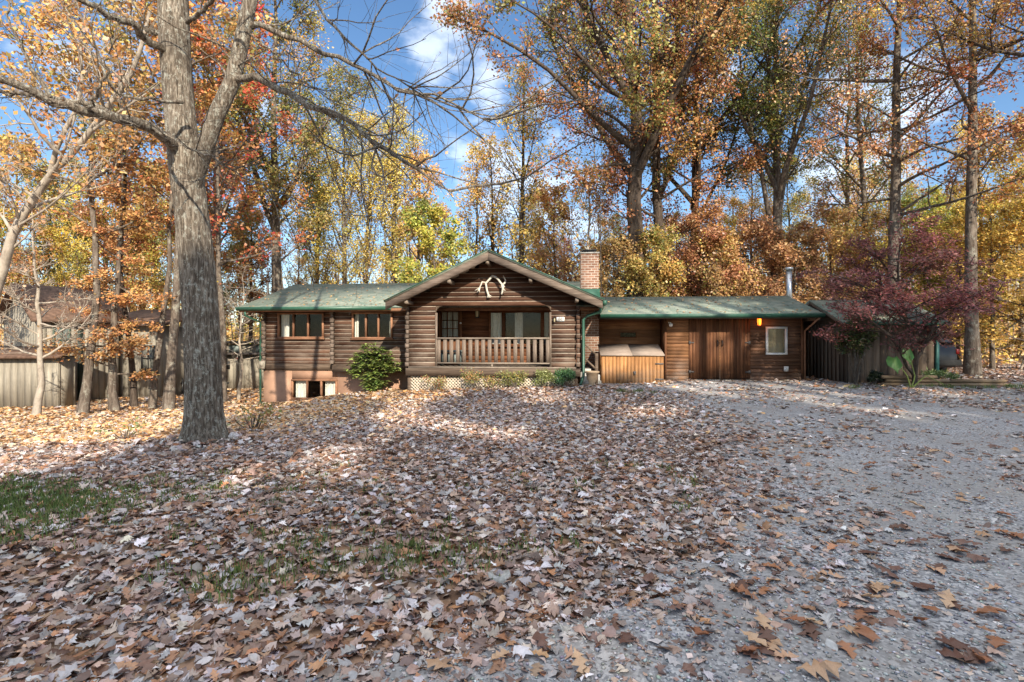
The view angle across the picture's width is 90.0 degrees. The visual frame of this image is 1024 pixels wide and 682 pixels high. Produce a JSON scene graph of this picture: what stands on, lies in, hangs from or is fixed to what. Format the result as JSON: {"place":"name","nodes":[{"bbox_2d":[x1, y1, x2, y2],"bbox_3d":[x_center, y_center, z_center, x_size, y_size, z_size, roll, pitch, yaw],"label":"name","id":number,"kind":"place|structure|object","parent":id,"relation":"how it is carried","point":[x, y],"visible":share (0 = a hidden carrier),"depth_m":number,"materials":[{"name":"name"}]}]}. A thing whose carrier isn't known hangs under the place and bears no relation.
{"place":"outdoors","nodes":[
{"label":"outdoors","id":0,"kind":"place"},
{"bbox_2d":[0,347,1022,681],"bbox_3d":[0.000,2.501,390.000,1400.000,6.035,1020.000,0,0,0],"label":"ground","id":1,"kind":"structure","parent":0,"point":[446,599],"depth_m":3.38,"materials":[{"name":"brown plant"}]},
{"bbox_2d":[0,127,73,301],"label":"tree","id":2,"kind":"object","parent":1,"relation":"on","point":[17,256],"visible":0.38,"depth_m":25.77,"materials":[{"name":"brown plant"}]},
{"bbox_2d":[0,346,81,407],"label":"lean to shed","id":3,"kind":"object","parent":1,"relation":"on","point":[18,379],"visible":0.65,"depth_m":16.13,"materials":[{"name":"beige wood"}]},
{"bbox_2d":[8,159,87,286],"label":"tree","id":4,"kind":"object","parent":1,"relation":"on","point":[36,242],"visible":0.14,"depth_m":29.48,"materials":[{"name":"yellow plant"}]},
{"bbox_2d":[0,206,105,415],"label":"bare dogwood","id":5,"kind":"object","parent":1,"relation":"on","point":[37,402],"visible":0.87,"depth_m":13.59,"materials":[{"name":"beige plant"}]},
{"bbox_2d":[0,283,129,400],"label":"grey house","id":6,"kind":"structure","parent":1,"relation":"on","point":[100,371],"depth_m":18.15,"materials":[{"name":"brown wood"}]},
{"bbox_2d":[26,176,113,287],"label":"tree","id":7,"kind":"object","parent":1,"relation":"on","point":[80,266],"visible":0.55,"depth_m":26.53,"materials":[{"name":"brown plant"}]},
{"bbox_2d":[26,98,165,311],"bbox_3d":[-24.900,-6.265,31.158,7.642,17.560,6.317,0,0,-29],"label":"tree","id":8,"kind":"object","parent":1,"relation":"on","point":[105,260],"visible":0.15,"depth_m":30.30,"materials":[{"name":"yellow plant"}]},
{"bbox_2d":[0,0,200,413],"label":"slim tree","id":9,"kind":"object","parent":1,"relation":"on","point":[84,402],"visible":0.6,"depth_m":14.40,"materials":[{"name":"brown plant"}]},
{"bbox_2d":[0,0,205,295],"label":"leaning tree","id":10,"kind":"object","parent":1,"relation":"on","point":[57,163],"visible":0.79,"depth_m":8.65,"materials":[{"name":"orange plant"}]},
{"bbox_2d":[33,132,174,410],"bbox_3d":[-11.664,-1.882,15.192,3.039,8.486,2.836,0,0,0],"label":"beech","id":11,"kind":"object","parent":1,"relation":"on","point":[113,346],"visible":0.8,"depth_m":15.09,"materials":[{"name":"brown plant"}]},
{"bbox_2d":[56,162,166,311],"bbox_3d":[-21.023,-3.705,27.971,4.280,12.306,5.208,0,0,-11],"label":"tree","id":12,"kind":"object","parent":1,"relation":"on","point":[111,243],"visible":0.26,"depth_m":27.53,"materials":[{"name":"orange plant"}]},
{"bbox_2d":[0,0,223,406],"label":"dark slim tree","id":13,"kind":"object","parent":1,"relation":"on","point":[133,390],"visible":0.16,"depth_m":16.10,"materials":[{"name":"orange plant"}]},
{"bbox_2d":[88,416,153,438],"bbox_3d":[-5.781,1.338,7.606,0.897,0.389,0.433,0,0,0],"label":"weed clump","id":14,"kind":"object","parent":1,"relation":"on","point":[128,427],"visible":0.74,"depth_m":7.59,"materials":[{"name":"yellow plant"}]},
{"bbox_2d":[123,195,174,310],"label":"tree","id":15,"kind":"object","parent":1,"relation":"on","point":[157,259],"visible":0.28,"depth_m":28.40,"materials":[{"name":"orange plant"}]},
{"bbox_2d":[119,309,183,397],"bbox_3d":[-14.783,0.495,21.048,3.748,3.830,3.800,0,0,2],"label":"grey annex","id":16,"kind":"object","parent":1,"relation":"on","point":[147,361],"visible":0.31,"depth_m":19.53,"materials":[{"name":"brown wood"}]},
{"bbox_2d":[32,0,271,409],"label":"mottled tree","id":17,"kind":"object","parent":1,"relation":"on","point":[169,397],"visible":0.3,"depth_m":15.49,"materials":[{"name":"brown plant"}]},
{"bbox_2d":[107,0,244,407],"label":"tilted tree","id":18,"kind":"object","parent":1,"relation":"on","point":[153,392],"visible":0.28,"depth_m":16.08,"materials":[{"name":"brown plant"}]},
{"bbox_2d":[114,89,261,311],"bbox_3d":[-17.219,-5.794,28.086,5.939,16.510,7.185,0,0,33],"label":"tree","id":19,"kind":"object","parent":1,"relation":"on","point":[153,279],"visible":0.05,"depth_m":27.06,"materials":[{"name":"orange plant"}]},
{"bbox_2d":[127,0,316,401],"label":"slim tree","id":20,"kind":"object","parent":1,"relation":"on","point":[218,181],"visible":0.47,"depth_m":17.77,"materials":[{"name":"brown plant"}]},
{"bbox_2d":[139,37,313,321],"bbox_3d":[-12.527,-5.441,22.922,6.326,15.802,5.738,0,0,0],"label":"mixed tree","id":21,"kind":"object","parent":1,"relation":"on","point":[236,140],"visible":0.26,"depth_m":22.81,"materials":[{"name":"brown plant"}]},
{"bbox_2d":[221,236,262,340],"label":"tree","id":22,"kind":"object","parent":1,"relation":"on","point":[228,324],"visible":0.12,"depth_m":35.98,"materials":[{"name":"orange plant"}]},
{"bbox_2d":[226,341,262,388],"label":"grey outbuilding","id":23,"kind":"structure","parent":1,"relation":"on","point":[250,374],"depth_m":23.53,"materials":[{"name":"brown wood"}]},
{"bbox_2d":[217,258,289,399],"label":"tree","id":24,"kind":"object","parent":1,"relation":"on","point":[241,303],"visible":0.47,"depth_m":18.62,"materials":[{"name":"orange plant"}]},
{"bbox_2d":[221,183,288,340],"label":"tree","id":25,"kind":"object","parent":1,"relation":"on","point":[268,277],"visible":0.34,"depth_m":28.66,"materials":[{"name":"orange plant"}]},
{"bbox_2d":[227,400,282,429],"bbox_3d":[-4.125,1.230,8.215,0.827,0.555,0.557,0,0,0],"label":"weed clump","id":26,"kind":"object","parent":1,"relation":"on","point":[267,412],"visible":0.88,"depth_m":8.27,"materials":[{"name":"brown plant"}]},
{"bbox_2d":[192,0,382,292],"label":"mixed tree","id":27,"kind":"object","parent":1,"relation":"on","point":[271,170],"visible":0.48,"depth_m":24.63,"materials":[{"name":"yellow plant"}]},
{"bbox_2d":[269,216,321,293],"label":"tree","id":28,"kind":"object","parent":1,"relation":"on","point":[298,281],"visible":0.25,"depth_m":37.77,"materials":[{"name":"yellow plant"}]},
{"bbox_2d":[283,116,362,283],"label":"yellow poplar","id":29,"kind":"object","parent":1,"relation":"on","point":[323,263],"visible":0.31,"depth_m":29.71,"materials":[{"name":"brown plant"}]},
{"bbox_2d":[0,0,681,447],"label":"lawn tree","id":30,"kind":"object","parent":1,"relation":"on","point":[190,152],"visible":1,"depth_m":6.75,"materials":[{"name":"grey plant"}]},
{"bbox_2d":[295,91,400,283],"bbox_3d":[-9.396,-5.821,29.109,4.371,16.548,6.038,0,0,21],"label":"yellow poplar","id":31,"kind":"object","parent":1,"relation":"on","point":[345,264],"visible":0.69,"depth_m":28.61,"materials":[{"name":"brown plant"}]},
{"bbox_2d":[329,100,407,283],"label":"yellow poplar","id":32,"kind":"object","parent":1,"relation":"on","point":[365,278],"visible":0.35,"depth_m":32.85,"materials":[{"name":"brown plant"}]},
{"bbox_2d":[343,343,402,392],"bbox_3d":[-4.437,0.895,16.316,2.030,1.745,1.044,0,0,0],"label":"rhododendron","id":33,"kind":"object","parent":1,"relation":"on","point":[374,380],"visible":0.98,"depth_m":16.24,"materials":[{"name":"green plant"}]},
{"bbox_2d":[352,98,438,283],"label":"yellow poplar","id":34,"kind":"object","parent":1,"relation":"on","point":[393,228],"visible":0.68,"depth_m":30.45,"materials":[{"name":"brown plant"}]},
{"bbox_2d":[375,139,465,282],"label":"orange tree","id":35,"kind":"object","parent":1,"relation":"on","point":[419,193],"visible":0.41,"depth_m":31.58,"materials":[{"name":"brown plant"}]},
{"bbox_2d":[389,193,480,282],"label":"green maple","id":36,"kind":"object","parent":1,"relation":"on","point":[435,217],"visible":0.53,"depth_m":24.89,"materials":[{"name":"brown plant"}]},
{"bbox_2d":[446,137,495,258],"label":"slender poplar","id":37,"kind":"object","parent":1,"relation":"on","point":[469,224],"visible":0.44,"depth_m":30.86,"materials":[{"name":"yellow plant"}]},
{"bbox_2d":[460,367,501,389],"bbox_3d":[-0.903,1.092,14.661,1.254,0.721,0.709,0,0,0],"label":"porch shrub","id":38,"kind":"object","parent":1,"relation":"on","point":[471,378],"visible":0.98,"depth_m":14.63,"materials":[{"name":"beige plant"}]},
{"bbox_2d":[457,132,516,253],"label":"slender poplar","id":39,"kind":"object","parent":1,"relation":"on","point":[492,218],"visible":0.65,"depth_m":28.94,"materials":[{"name":"yellow plant"}]},
{"bbox_2d":[0,166,1018,347],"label":"woodland","id":40,"kind":"object","parent":1,"relation":"on","point":[256,330],"depth_m":48.45,"materials":[{"name":"orange plant"}]},
{"bbox_2d":[0,402,1023,681],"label":"fallen leaves","id":41,"kind":"object","parent":1,"relation":"on","point":[148,456],"visible":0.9,"depth_m":3.53,"materials":[{"name":"brown plant"}]},
{"bbox_2d":[0,358,1023,448],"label":"fallen leaves","id":42,"kind":"object","parent":1,"relation":"on","point":[74,427],"visible":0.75,"depth_m":10.29,"materials":[{"name":"brown plant"}]},
{"bbox_2d":[0,381,1023,614],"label":"grass","id":43,"kind":"structure","parent":1,"relation":"on","point":[19,506],"depth_m":3.86,"materials":[{"name":"green plant"}]},
{"bbox_2d":[495,369,528,387],"bbox_3d":[-0.013,1.110,14.714,1.021,0.628,0.543,0,0,0],"label":"porch shrub","id":44,"kind":"object","parent":1,"relation":"on","point":[512,381],"visible":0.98,"depth_m":14.67,"materials":[{"name":"yellow plant"}]},
{"bbox_2d":[0,244,1023,368],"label":"undergrowth","id":45,"kind":"object","parent":1,"relation":"on","point":[1000,356],"depth_m":23.36,"materials":[{"name":"brown plant"}]},
{"bbox_2d":[485,59,555,270],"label":"slender poplar","id":46,"kind":"object","parent":1,"relation":"on","point":[521,246],"visible":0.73,"depth_m":25.95,"materials":[{"name":"yellow plant"}]},
{"bbox_2d":[235,249,825,402],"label":"log house","id":47,"kind":"structure","parent":1,"relation":"on","point":[415,328],"depth_m":15.85,"materials":[{"name":"brown wood"}]},
{"bbox_2d":[275,313,324,338],"bbox_3d":[-7.173,-0.510,17.446,1.702,0.903,0.264,0,0,5],"label":"window","id":48,"kind":"structure","parent":47,"relation":"in","point":[282,332],"depth_m":17.42,"materials":[{"name":"brown wood"}]},
{"bbox_2d":[289,379,336,399],"bbox_3d":[-6.703,1.657,17.412,1.686,0.714,0.257,0,0,5],"label":"window","id":49,"kind":"structure","parent":47,"relation":"in","point":[302,385],"depth_m":17.43,"materials":[{"name":"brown wood"}]},
{"bbox_2d":[350,312,393,339],"bbox_3d":[-4.618,-0.496,16.971,1.451,0.913,0.262,0,0,5],"label":"window","id":50,"kind":"structure","parent":47,"relation":"in","point":[356,337],"depth_m":16.90,"materials":[{"name":"brown wood"}]},
{"bbox_2d":[438,311,461,352],"bbox_3d":[-2.050,-0.165,16.983,0.793,1.843,0.220,0,0,5],"label":"door","id":51,"kind":"structure","parent":47,"relation":"in","point":[449,322],"depth_m":16.98,"materials":[{"name":"brown wood"}]},
{"bbox_2d":[487,310,549,346],"bbox_3d":[0.250,-0.400,16.800,2.101,1.182,0.270,0,0,5],"label":"window","id":52,"kind":"structure","parent":47,"relation":"in","point":[497,319],"depth_m":16.84,"materials":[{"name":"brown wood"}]},
{"bbox_2d":[689,319,718,378],"bbox_3d":[5.910,0.232,15.755,0.921,1.876,0.124,0,0,5],"label":"garage door","id":53,"kind":"structure","parent":47,"relation":"in","point":[703,333],"depth_m":15.76,"materials":[{"name":"brown wood"}]},
{"bbox_2d":[721,319,750,378],"bbox_3d":[6.838,0.232,15.675,0.904,1.876,0.124,0,0,5],"label":"garage door","id":54,"kind":"structure","parent":47,"relation":"in","point":[735,333],"depth_m":15.68,"materials":[{"name":"brown wood"}]},
{"bbox_2d":[766,327,787,354],"bbox_3d":[8.047,-0.008,15.593,0.622,0.853,0.115,0,0,5],"label":"window","id":55,"kind":"structure","parent":47,"relation":"in","point":[776,337],"depth_m":15.63,"materials":[{"name":"white paint"}]},
{"bbox_2d":[501,191,567,279],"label":"tree","id":56,"kind":"object","parent":1,"relation":"on","point":[558,246],"visible":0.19,"depth_m":40.01,"materials":[{"name":"orange plant"}]},
{"bbox_2d":[531,367,556,386],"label":"porch shrub","id":57,"kind":"object","parent":1,"relation":"on","point":[544,377],"visible":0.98,"depth_m":14.47,"materials":[{"name":"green plant"}]},
{"bbox_2d":[519,179,597,281],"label":"orange tree","id":58,"kind":"object","parent":1,"relation":"on","point":[545,196],"visible":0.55,"depth_m":29.50,"materials":[{"name":"brown plant"}]},
{"bbox_2d":[554,367,576,386],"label":"porch shrub","id":59,"kind":"object","parent":1,"relation":"on","point":[567,374],"visible":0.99,"depth_m":14.36,"materials":[{"name":"green plant"}]},
{"bbox_2d":[549,188,588,280],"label":"sapling","id":60,"kind":"object","parent":1,"relation":"on","point":[560,217],"visible":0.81,"depth_m":21.09,"materials":[{"name":"yellow plant"}]},
{"bbox_2d":[539,101,617,249],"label":"white tree","id":61,"kind":"object","parent":1,"relation":"on","point":[586,206],"visible":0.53,"depth_m":24.19,"materials":[{"name":"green plant"}]},
{"bbox_2d":[429,0,754,296],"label":"oak","id":62,"kind":"object","parent":1,"relation":"on","point":[640,154],"visible":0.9,"depth_m":20.22,"materials":[{"name":"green plant"}]},
{"bbox_2d":[574,146,620,296],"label":"sapling","id":63,"kind":"object","parent":1,"relation":"on","point":[600,222],"visible":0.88,"depth_m":20.44,"materials":[{"name":"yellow plant"}]},
{"bbox_2d":[567,196,627,275],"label":"tree","id":64,"kind":"object","parent":1,"relation":"on","point":[596,227],"visible":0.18,"depth_m":39.62,"materials":[{"name":"orange plant"}]},
{"bbox_2d":[589,210,626,296],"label":"tree","id":65,"kind":"object","parent":1,"relation":"on","point":[611,225],"visible":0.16,"depth_m":33.82,"materials":[{"name":"orange plant"}]},
{"bbox_2d":[570,230,661,296],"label":"tree","id":66,"kind":"object","parent":1,"relation":"on","point":[623,246],"visible":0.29,"depth_m":22.01,"materials":[{"name":"yellow plant"}]},
{"bbox_2d":[598,344,664,383],"bbox_3d":[3.521,0.699,15.274,1.822,1.203,1.040,0,0,5],"label":"storage box","id":67,"kind":"object","parent":1,"relation":"on","point":[631,363],"visible":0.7,"depth_m":14.84,"materials":[{"name":"brown wood"}]},
{"bbox_2d":[602,217,694,296],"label":"tree","id":68,"kind":"object","parent":1,"relation":"on","point":[669,273],"visible":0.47,"depth_m":21.07,"materials":[{"name":"yellow plant"}]},
{"bbox_2d":[542,0,773,293],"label":"russet oak","id":69,"kind":"object","parent":1,"relation":"on","point":[658,213],"visible":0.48,"depth_m":22.12,"materials":[{"name":"orange plant"}]},
{"bbox_2d":[576,0,807,294],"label":"green oak","id":70,"kind":"object","parent":1,"relation":"on","point":[711,110],"visible":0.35,"depth_m":23.09,"materials":[{"name":"green plant"}]},
{"bbox_2d":[648,212,746,296],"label":"tree","id":71,"kind":"object","parent":1,"relation":"on","point":[688,252],"visible":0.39,"depth_m":21.84,"materials":[{"name":"brown plant"}]},
{"bbox_2d":[679,223,768,295],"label":"tree","id":72,"kind":"object","parent":1,"relation":"on","point":[715,287],"visible":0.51,"depth_m":21.04,"materials":[{"name":"yellow plant"}]},
{"bbox_2d":[709,154,788,286],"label":"tree","id":73,"kind":"object","parent":1,"relation":"on","point":[742,212],"visible":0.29,"depth_m":29.69,"materials":[{"name":"orange plant"}]},
{"bbox_2d":[723,214,797,295],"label":"tree","id":74,"kind":"object","parent":1,"relation":"on","point":[756,230],"visible":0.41,"depth_m":22.00,"materials":[{"name":"brown plant"}]},
{"bbox_2d":[676,0,880,295],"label":"green oak","id":75,"kind":"object","parent":1,"relation":"on","point":[774,123],"visible":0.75,"depth_m":22.36,"materials":[{"name":"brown plant"}]},
{"bbox_2d":[749,154,827,297],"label":"tree","id":76,"kind":"object","parent":1,"relation":"on","point":[793,208],"visible":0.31,"depth_m":32.71,"materials":[{"name":"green plant"}]},
{"bbox_2d":[752,218,863,303],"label":"tree","id":77,"kind":"object","parent":1,"relation":"on","point":[782,248],"visible":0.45,"depth_m":21.31,"materials":[{"name":"brown plant"}]},
{"bbox_2d":[781,203,885,299],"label":"tree","id":78,"kind":"object","parent":1,"relation":"on","point":[832,218],"visible":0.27,"depth_m":23.01,"materials":[{"name":"brown plant"}]},
{"bbox_2d":[781,0,913,296],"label":"slim tree","id":79,"kind":"object","parent":1,"relation":"on","point":[847,193],"visible":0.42,"depth_m":25.64,"materials":[{"name":"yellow plant"}]},
{"bbox_2d":[831,312,880,383],"bbox_3d":[9.533,0.196,14.146,1.164,2.140,0.811,0,0,0],"label":"climbing shrub","id":80,"kind":"object","parent":1,"relation":"on","point":[860,342],"visible":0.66,"depth_m":14.05,"materials":[{"name":"green plant"}]},
{"bbox_2d":[830,147,885,273],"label":"tree","id":81,"kind":"object","parent":1,"relation":"on","point":[856,160],"visible":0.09,"depth_m":35.78,"materials":[{"name":"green plant"}]},
{"bbox_2d":[796,0,952,299],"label":"slim tree","id":82,"kind":"object","parent":1,"relation":"on","point":[862,170],"visible":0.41,"depth_m":24.00,"materials":[{"name":"brown plant"}]},
{"bbox_2d":[804,300,947,382],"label":"shed","id":83,"kind":"structure","parent":1,"relation":"on","point":[825,359],"depth_m":14.53,"materials":[{"name":"brown wood"}]},
{"bbox_2d":[826,202,946,313],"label":"tree","id":84,"kind":"object","parent":1,"relation":"on","point":[879,215],"visible":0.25,"depth_m":22.47,"materials":[{"name":"brown plant"}]},
{"bbox_2d":[756,0,1023,299],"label":"long limbed tree","id":85,"kind":"object","parent":1,"relation":"on","point":[894,199],"visible":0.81,"depth_m":17.95,"materials":[{"name":"brown plant"}]},
{"bbox_2d":[850,133,937,282],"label":"tree","id":86,"kind":"object","parent":1,"relation":"on","point":[914,186],"visible":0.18,"depth_m":30.70,"materials":[{"name":"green plant"}]},
{"bbox_2d":[789,207,1020,386],"bbox_3d":[10.019,-0.940,13.451,5.504,4.623,4.285,0,0,0],"label":"purple maple","id":87,"kind":"object","parent":1,"relation":"on","point":[963,301],"visible":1,"depth_m":13.16,"materials":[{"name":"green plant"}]},
{"bbox_2d":[836,0,1023,375],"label":"stout tree","id":88,"kind":"object","parent":1,"relation":"on","point":[972,362],"visible":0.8,"depth_m":16.58,"materials":[{"name":"brown plant"}]},
{"bbox_2d":[869,183,996,338],"bbox_3d":[17.742,-2.697,22.255,5.203,7.944,5.849,0,0,0],"label":"tree","id":89,"kind":"object","parent":1,"relation":"on","point":[922,205],"visible":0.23,"depth_m":21.35,"materials":[{"name":"yellow plant"}]},
{"bbox_2d":[867,375,1007,385],"bbox_3d":[11.488,1.086,14.007,3.170,0.346,0.989,0,0,3],"label":"raised bed","id":90,"kind":"object","parent":1,"relation":"on","point":[889,380],"visible":0.7,"depth_m":13.56,"materials":[{"name":"wood"}]},
{"bbox_2d":[920,366,961,378],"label":"bed plant","id":91,"kind":"object","parent":90,"relation":"in","point":[941,374],"visible":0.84,"depth_m":13.84,"materials":[{"name":"green plant"}]},
{"bbox_2d":[862,0,1023,127],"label":"overhanging tree","id":92,"kind":"object","parent":1,"relation":"on","point":[992,48],"visible":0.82,"depth_m":15.62,"materials":[{"name":"orange plant"}]},
{"bbox_2d":[939,336,961,373],"bbox_3d":[13.115,0.334,18.102,1.810,1.655,4.590,0,0,3],"label":"parked car","id":93,"kind":"object","parent":1,"relation":"on","point":[948,356],"visible":0.15,"depth_m":15.87,"materials":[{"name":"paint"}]},
{"bbox_2d":[900,191,1023,359],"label":"tree","id":94,"kind":"object","parent":1,"relation":"on","point":[987,276],"visible":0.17,"depth_m":20.65,"materials":[{"name":"yellow plant"}]},
{"bbox_2d":[928,183,1023,369],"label":"tree","id":95,"kind":"object","parent":1,"relation":"on","point":[1007,236],"visible":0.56,"depth_m":18.75,"materials":[{"name":"yellow plant"}]},
{"bbox_2d":[934,101,1022,358],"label":"tree","id":96,"kind":"object","parent":1,"relation":"on","point":[978,180],"visible":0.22,"depth_m":26.89,"materials":[{"name":"orange plant"}]},
{"bbox_2d":[945,163,1023,344],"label":"tree","id":97,"kind":"object","parent":1,"relation":"on","point":[1017,227],"visible":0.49,"depth_m":18.60,"materials":[{"name":"yellow plant"}]},
{"bbox_2d":[980,114,1023,360],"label":"tree","id":98,"kind":"object","parent":1,"relation":"on","point":[1003,177],"visible":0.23,"depth_m":24.84,"materials":[{"name":"orange plant"}]},
{"bbox_2d":[0,0,1023,332],"label":"sky","id":99,"kind":"structure","parent":0,"point":[437,42],"materials":[{"name":"blue"}]},
{"bbox_2d":[259,381,1023,681],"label":"driveway","id":100,"kind":"structure","parent":0,"point":[959,431],"depth_m":3.54,"materials":[{"name":"grey gravel"}]},
{"bbox_2d":[571,647,589,677],"bbox_3d":[0.312,1.476,2.347,0.108,0.048,0.112,2,10,29],"label":"oak leaf","id":101,"kind":"object","parent":100,"relation":"on","point":[579,660],"visible":1,"depth_m":2.35,"materials":[{"name":"beige plant"}]},
{"bbox_2d":[796,621,822,641],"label":"oak leaf","id":102,"kind":"object","parent":100,"relation":"on","point":[811,628],"visible":0.93,"depth_m":2.62,"materials":[{"name":"brown plant"}]},
{"bbox_2d":[796,659,841,681],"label":"oak leaf","id":103,"kind":"object","parent":100,"relation":"on","point":[818,667],"visible":1,"depth_m":2.30,"materials":[{"name":"beige plant"}]},
{"bbox_2d":[853,622,880,642],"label":"oak leaf","id":104,"kind":"object","parent":100,"relation":"on","point":[869,633],"visible":1,"depth_m":2.58,"materials":[{"name":"brown plant"}]},
{"bbox_2d":[886,348,943,387],"bbox_3d":[10.217,0.699,13.031,1.334,1.053,0.322,0,0,0],"label":"elephant ear","id":105,"kind":"object","parent":100,"relation":"on","point":[895,364],"visible":0.96,"depth_m":13.01},
{"bbox_2d":[931,635,970,649],"bbox_3d":[2.175,1.492,2.521,0.194,0.027,0.140,8,0,-17],"label":"oak leaf","id":106,"kind":"object","parent":100,"relation":"on","point":[953,642],"visible":0.98,"depth_m":2.53,"materials":[{"name":"brown plant"}]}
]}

